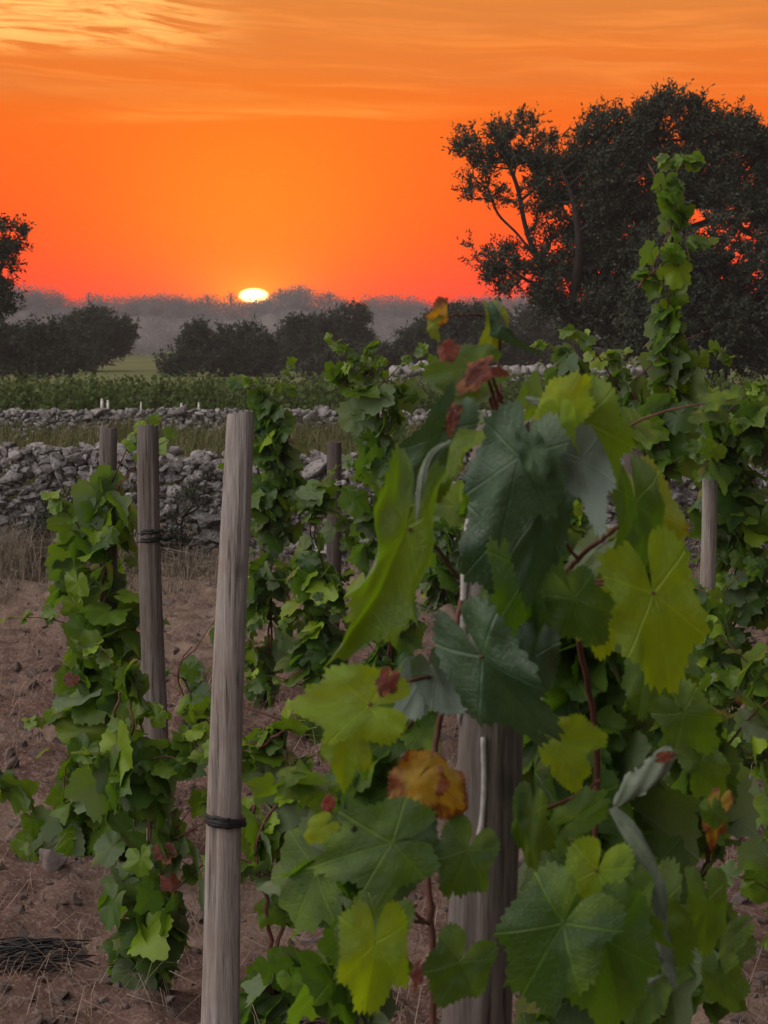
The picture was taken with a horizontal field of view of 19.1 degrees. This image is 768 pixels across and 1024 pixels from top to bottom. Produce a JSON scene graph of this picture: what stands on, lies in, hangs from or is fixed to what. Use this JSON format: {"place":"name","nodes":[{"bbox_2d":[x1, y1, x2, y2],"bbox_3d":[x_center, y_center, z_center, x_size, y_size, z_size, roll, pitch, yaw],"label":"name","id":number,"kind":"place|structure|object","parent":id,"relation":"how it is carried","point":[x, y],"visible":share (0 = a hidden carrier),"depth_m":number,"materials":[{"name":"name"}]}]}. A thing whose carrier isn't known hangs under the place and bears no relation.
{"place":"outdoors","nodes":[
{"label":"outdoors","id":0,"kind":"place"},
{"bbox_2d":[0,304,767,1023],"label":"ground","id":1,"kind":"structure","parent":0,"point":[66,886],"depth_m":6.75,"materials":[{"name":"red soil"}]},
{"bbox_2d":[0,211,37,321],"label":"leafy tree","id":2,"kind":"object","parent":1,"relation":"on","point":[9,246],"visible":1,"depth_m":61.50,"materials":[{"name":"green plant"}]},
{"bbox_2d":[8,490,72,559],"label":"wild shrub","id":3,"kind":"object","parent":1,"relation":"on","point":[44,516],"visible":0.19,"depth_m":15.02,"materials":[{"name":"green plant"}]},
{"bbox_2d":[0,313,95,384],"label":"bushy tree","id":4,"kind":"object","parent":1,"relation":"on","point":[31,348],"visible":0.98,"depth_m":91.26,"materials":[{"name":"green plant"}]},
{"bbox_2d":[0,936,99,973],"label":"twig bundle","id":5,"kind":"object","parent":1,"relation":"on","point":[24,944],"visible":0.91,"depth_m":5.83,"materials":[{"name":"black wood"}]},
{"bbox_2d":[82,291,92,306],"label":"ridge tree","id":6,"kind":"object","parent":1,"relation":"on","point":[88,296],"visible":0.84,"depth_m":299.65,"materials":[{"name":"grey plant"}]},
{"bbox_2d":[59,300,141,371],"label":"bushy tree","id":7,"kind":"object","parent":1,"relation":"on","point":[90,325],"visible":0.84,"depth_m":117.06,"materials":[{"name":"green plant"}]},
{"bbox_2d":[0,412,207,862],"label":"grapevine","id":8,"kind":"object","parent":1,"relation":"on","point":[84,691],"visible":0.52,"depth_m":6.72,"materials":[{"name":"green plant"}]},
{"bbox_2d":[99,426,116,716],"bbox_3d":[-0.836,0.455,6.857,0.083,1.428,0.067,0,5,0],"label":"wooden post","id":9,"kind":"object","parent":1,"relation":"on","point":[108,446],"visible":0.17,"depth_m":6.78,"materials":[{"name":"grey wood"}]},
{"bbox_2d":[137,424,173,875],"bbox_3d":[-0.633,0.468,6.356,0.105,1.428,0.077,0,5,0],"label":"wooden post","id":10,"kind":"object","parent":1,"relation":"on","point":[150,536],"visible":0.69,"depth_m":6.31,"materials":[{"name":"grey wood"}]},
{"bbox_2d":[64,629,263,992],"bbox_3d":[-0.504,0.823,5.462,0.508,1.093,0.298,2,5,25],"label":"grapevine","id":11,"kind":"object","parent":1,"relation":"on","point":[137,775],"visible":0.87,"depth_m":5.44,"materials":[{"name":"green plant"}]},
{"bbox_2d":[160,467,217,560],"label":"wild shrub","id":12,"kind":"object","parent":1,"relation":"on","point":[173,531],"visible":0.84,"depth_m":15.04,"materials":[{"name":"brown plant"}]},
{"bbox_2d":[141,620,243,746],"bbox_3d":[-0.750,0.641,8.874,0.432,0.676,0.251,0,5,0],"label":"grapevine","id":13,"kind":"object","parent":1,"relation":"on","point":[191,668],"visible":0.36,"depth_m":8.87,"materials":[{"name":"green plant"}]},
{"bbox_2d":[199,294,216,304],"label":"ridge tree","id":14,"kind":"object","parent":1,"relation":"on","point":[206,297],"visible":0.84,"depth_m":299.66,"materials":[{"name":"grey plant"}]},
{"bbox_2d":[152,314,290,376],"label":"bushy tree","id":15,"kind":"object","parent":1,"relation":"on","point":[245,349],"visible":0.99,"depth_m":107.17,"materials":[{"name":"green plant"}]},
{"bbox_2d":[201,411,253,1023],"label":"wooden post","id":16,"kind":"object","parent":1,"relation":"on","point":[224,819],"visible":1,"depth_m":4.32,"materials":[{"name":"grey wood"}]},
{"bbox_2d":[225,290,236,307],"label":"ridge tree","id":17,"kind":"object","parent":1,"relation":"on","point":[230,296],"visible":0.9,"depth_m":299.55,"materials":[{"name":"grey plant"}]},
{"bbox_2d":[187,683,325,1023],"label":"grapevine","id":18,"kind":"object","parent":1,"relation":"on","point":[271,987],"visible":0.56,"depth_m":5.05,"materials":[{"name":"green plant"}]},
{"bbox_2d":[209,357,313,708],"bbox_3d":[-0.477,0.154,9.613,0.528,1.620,0.394,0,5,0],"label":"grapevine","id":19,"kind":"object","parent":1,"relation":"on","point":[274,499],"visible":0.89,"depth_m":9.58,"materials":[{"name":"green plant"}]},
{"bbox_2d":[0,404,533,439],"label":"dry stone wall","id":20,"kind":"structure","parent":1,"relation":"on","point":[52,415],"depth_m":30.27,"materials":[{"name":"stone"}]},
{"bbox_2d":[273,286,288,303],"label":"ridge tree","id":21,"kind":"object","parent":1,"relation":"on","point":[279,290],"visible":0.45,"depth_m":299.63,"materials":[{"name":"grey plant"}]},
{"bbox_2d":[1,282,579,319],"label":"wood","id":22,"kind":"object","parent":1,"relation":"on","point":[32,298],"visible":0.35,"depth_m":291.19,"materials":[{"name":"plant"}]},
{"bbox_2d":[288,284,307,296],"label":"ridge tree","id":23,"kind":"object","parent":1,"relation":"on","point":[297,288],"visible":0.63,"depth_m":299.52,"materials":[{"name":"grey plant"}]},
{"bbox_2d":[245,451,372,744],"bbox_3d":[-0.303,0.360,9.063,0.603,1.256,0.314,0,5,0],"label":"grapevine","id":24,"kind":"object","parent":1,"relation":"on","point":[313,649],"visible":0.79,"depth_m":9.01,"materials":[{"name":"green plant"}]},
{"bbox_2d":[269,297,377,370],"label":"bushy tree","id":25,"kind":"object","parent":1,"relation":"on","point":[312,331],"visible":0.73,"depth_m":121.06,"materials":[{"name":"green plant"}]},
{"bbox_2d":[324,290,337,302],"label":"ridge tree","id":26,"kind":"object","parent":1,"relation":"on","point":[329,296],"visible":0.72,"depth_m":299.68,"materials":[{"name":"grey plant"}]},
{"bbox_2d":[322,441,346,679],"bbox_3d":[-0.208,0.345,9.456,0.111,1.282,0.079,0,5,0],"label":"wooden post","id":27,"kind":"object","parent":1,"relation":"on","point":[334,551],"visible":0.32,"depth_m":9.40,"materials":[{"name":"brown wood"}]},
{"bbox_2d":[291,336,418,381],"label":"bushy tree","id":28,"kind":"object","parent":1,"relation":"on","point":[392,354],"visible":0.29,"depth_m":97.20,"materials":[{"name":"green plant"}]},
{"bbox_2d":[2,298,729,346],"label":"wood","id":29,"kind":"object","parent":1,"relation":"on","point":[162,337],"visible":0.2,"depth_m":269.46,"materials":[{"name":"plant"}]},
{"bbox_2d":[309,332,437,705],"bbox_3d":[0.017,0.149,8.667,0.604,1.660,0.374,0,5,0],"label":"grapevine","id":30,"kind":"object","parent":1,"relation":"on","point":[359,417],"visible":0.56,"depth_m":8.58,"materials":[{"name":"green plant"}]},
{"bbox_2d":[0,409,760,526],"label":"scrub","id":31,"kind":"object","parent":1,"relation":"on","point":[314,438],"visible":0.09,"depth_m":25.57,"materials":[{"name":"green plant"}]},
{"bbox_2d":[0,369,765,434],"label":"vine row","id":32,"kind":"object","parent":1,"relation":"on","point":[322,376],"visible":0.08,"depth_m":39.94,"materials":[{"name":"green plant"}]},
{"bbox_2d":[0,368,765,424],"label":"vine row","id":33,"kind":"object","parent":1,"relation":"on","point":[195,376],"visible":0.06,"depth_m":46.44,"materials":[{"name":"green plant"}]},
{"bbox_2d":[0,369,766,433],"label":"vine row","id":34,"kind":"object","parent":1,"relation":"on","point":[71,385],"visible":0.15,"depth_m":37.13,"materials":[{"name":"green plant"}]},
{"bbox_2d":[0,438,767,568],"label":"dry stone wall","id":35,"kind":"structure","parent":1,"relation":"on","point":[30,461],"depth_m":15.31,"materials":[{"name":"stone"}]},
{"bbox_2d":[0,502,767,610],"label":"dry grass","id":36,"kind":"structure","parent":1,"relation":"on","point":[17,556],"depth_m":14.60,"materials":[{"name":"plant"}]},
{"bbox_2d":[0,369,767,439],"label":"vine row","id":37,"kind":"object","parent":1,"relation":"on","point":[316,396],"visible":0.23,"depth_m":34.45,"materials":[{"name":"green plant"}]},
{"bbox_2d":[0,371,767,408],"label":"vine row","id":38,"kind":"object","parent":1,"relation":"on","point":[82,381],"visible":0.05,"depth_m":54.91,"materials":[{"name":"green plant"}]},
{"bbox_2d":[0,560,767,1023],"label":"straw","id":39,"kind":"object","parent":1,"relation":"on","point":[398,1014],"visible":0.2,"depth_m":6.15,"materials":[{"name":"brown plant"}]},
{"bbox_2d":[1,369,767,431],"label":"vine row","id":40,"kind":"object","parent":1,"relation":"on","point":[278,378],"visible":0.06,"depth_m":42.92,"materials":[{"name":"green plant"}]},
{"bbox_2d":[5,375,767,410],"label":"vine row","id":41,"kind":"object","parent":1,"relation":"on","point":[238,393],"visible":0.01,"depth_m":59.92,"materials":[{"name":"green plant"}]},
{"bbox_2d":[8,371,767,424],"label":"vine row","id":42,"kind":"object","parent":1,"relation":"on","point":[175,375],"visible":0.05,"depth_m":50.44,"materials":[{"name":"green plant"}]},
{"bbox_2d":[111,321,701,356],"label":"wood","id":43,"kind":"object","parent":1,"relation":"on","point":[144,349],"visible":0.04,"depth_m":180.09,"materials":[{"name":"green plant"}]},
{"bbox_2d":[411,501,465,612],"bbox_3d":[0.370,0.361,13.265,0.591,0.909,0.414,0,5,0],"label":"grapevine","id":44,"kind":"object","parent":1,"relation":"on","point":[441,584],"visible":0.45,"depth_m":13.19,"materials":[{"name":"green plant"}]},
{"bbox_2d":[391,298,529,365],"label":"bushy tree","id":45,"kind":"object","parent":1,"relation":"on","point":[462,329],"visible":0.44,"depth_m":103.06,"materials":[{"name":"green plant"}]},
{"bbox_2d":[442,420,529,1023],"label":"wooden post","id":46,"kind":"object","parent":1,"relation":"on","point":[477,916],"visible":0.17,"depth_m":2.35,"materials":[{"name":"grey wood"}]},
{"bbox_2d":[476,737,486,834],"bbox_3d":[0.100,0.285,2.344,0.011,0.109,0.010,0,5,0],"label":"string","id":47,"kind":"object","parent":46,"relation":"hanging from","point":[483,787],"visible":0.9,"depth_m":2.34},
{"bbox_2d":[246,296,767,1023],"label":"grapevine","id":48,"kind":"object","parent":1,"relation":"on","point":[620,910],"visible":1,"depth_m":2.16,"materials":[{"name":"green plant"}]},
{"bbox_2d":[502,301,606,367],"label":"bushy tree","id":49,"kind":"object","parent":1,"relation":"on","point":[546,333],"visible":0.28,"depth_m":124.82,"materials":[{"name":"green plant"}]},
{"bbox_2d":[388,360,731,389],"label":"dry stone wall","id":50,"kind":"structure","parent":1,"relation":"on","point":[517,370],"depth_m":87.47,"materials":[{"name":"stone"}]},
{"bbox_2d":[530,329,633,537],"bbox_3d":[1.103,-0.269,13.433,0.598,1.616,0.439,-4,6,-40],"label":"grapevine","id":51,"kind":"object","parent":1,"relation":"on","point":[565,358],"visible":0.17,"depth_m":13.34,"materials":[{"name":"green plant"}]},
{"bbox_2d":[440,77,767,373],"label":"wild olive tree","id":52,"kind":"object","parent":1,"relation":"on","point":[612,204],"visible":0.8,"depth_m":49.18,"materials":[{"name":"green plant"}]},
{"bbox_2d":[624,449,648,809],"bbox_3d":[0.635,0.565,5.664,0.090,1.448,0.061,-1,5,-14],"label":"wooden post","id":53,"kind":"object","parent":1,"relation":"on","point":[627,462],"visible":0.04,"depth_m":5.59,"materials":[{"name":"grey wood"}]},
{"bbox_2d":[558,150,726,861],"bbox_3d":[0.621,0.175,5.641,0.415,2.119,0.335,0,5,0],"label":"grapevine","id":54,"kind":"object","parent":1,"relation":"on","point":[671,364],"visible":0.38,"depth_m":5.56,"materials":[{"name":"green plant"}]},
{"bbox_2d":[600,206,767,385],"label":"evergreen tree","id":55,"kind":"object","parent":1,"relation":"on","point":[731,307],"visible":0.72,"depth_m":44.38,"materials":[{"name":"green plant"}]},
{"bbox_2d":[650,340,767,768],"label":"grapevine","id":56,"kind":"object","parent":1,"relation":"on","point":[742,523],"visible":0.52,"depth_m":8.31,"materials":[{"name":"green plant"}]},
{"bbox_2d":[700,442,717,592],"bbox_3d":[1.169,0.417,8.259,0.066,1.346,0.065,0,5,0],"label":"wooden post","id":57,"kind":"object","parent":1,"relation":"on","point":[709,535],"visible":0.3,"depth_m":8.21,"materials":[{"name":"grey wood"}]},
{"bbox_2d":[677,615,767,994],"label":"grapevine","id":58,"kind":"object","parent":1,"relation":"on","point":[752,860],"visible":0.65,"depth_m":5.24,"materials":[{"name":"green plant"}]},
{"bbox_2d":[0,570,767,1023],"bbox_3d":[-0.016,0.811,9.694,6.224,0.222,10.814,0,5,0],"label":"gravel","id":59,"kind":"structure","parent":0,"point":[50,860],"depth_m":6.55,"materials":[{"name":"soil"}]},
{"bbox_2d":[0,0,767,315],"label":"sky","id":60,"kind":"structure","parent":0,"point":[249,148],"materials":[{"name":"orange"}]}
]}

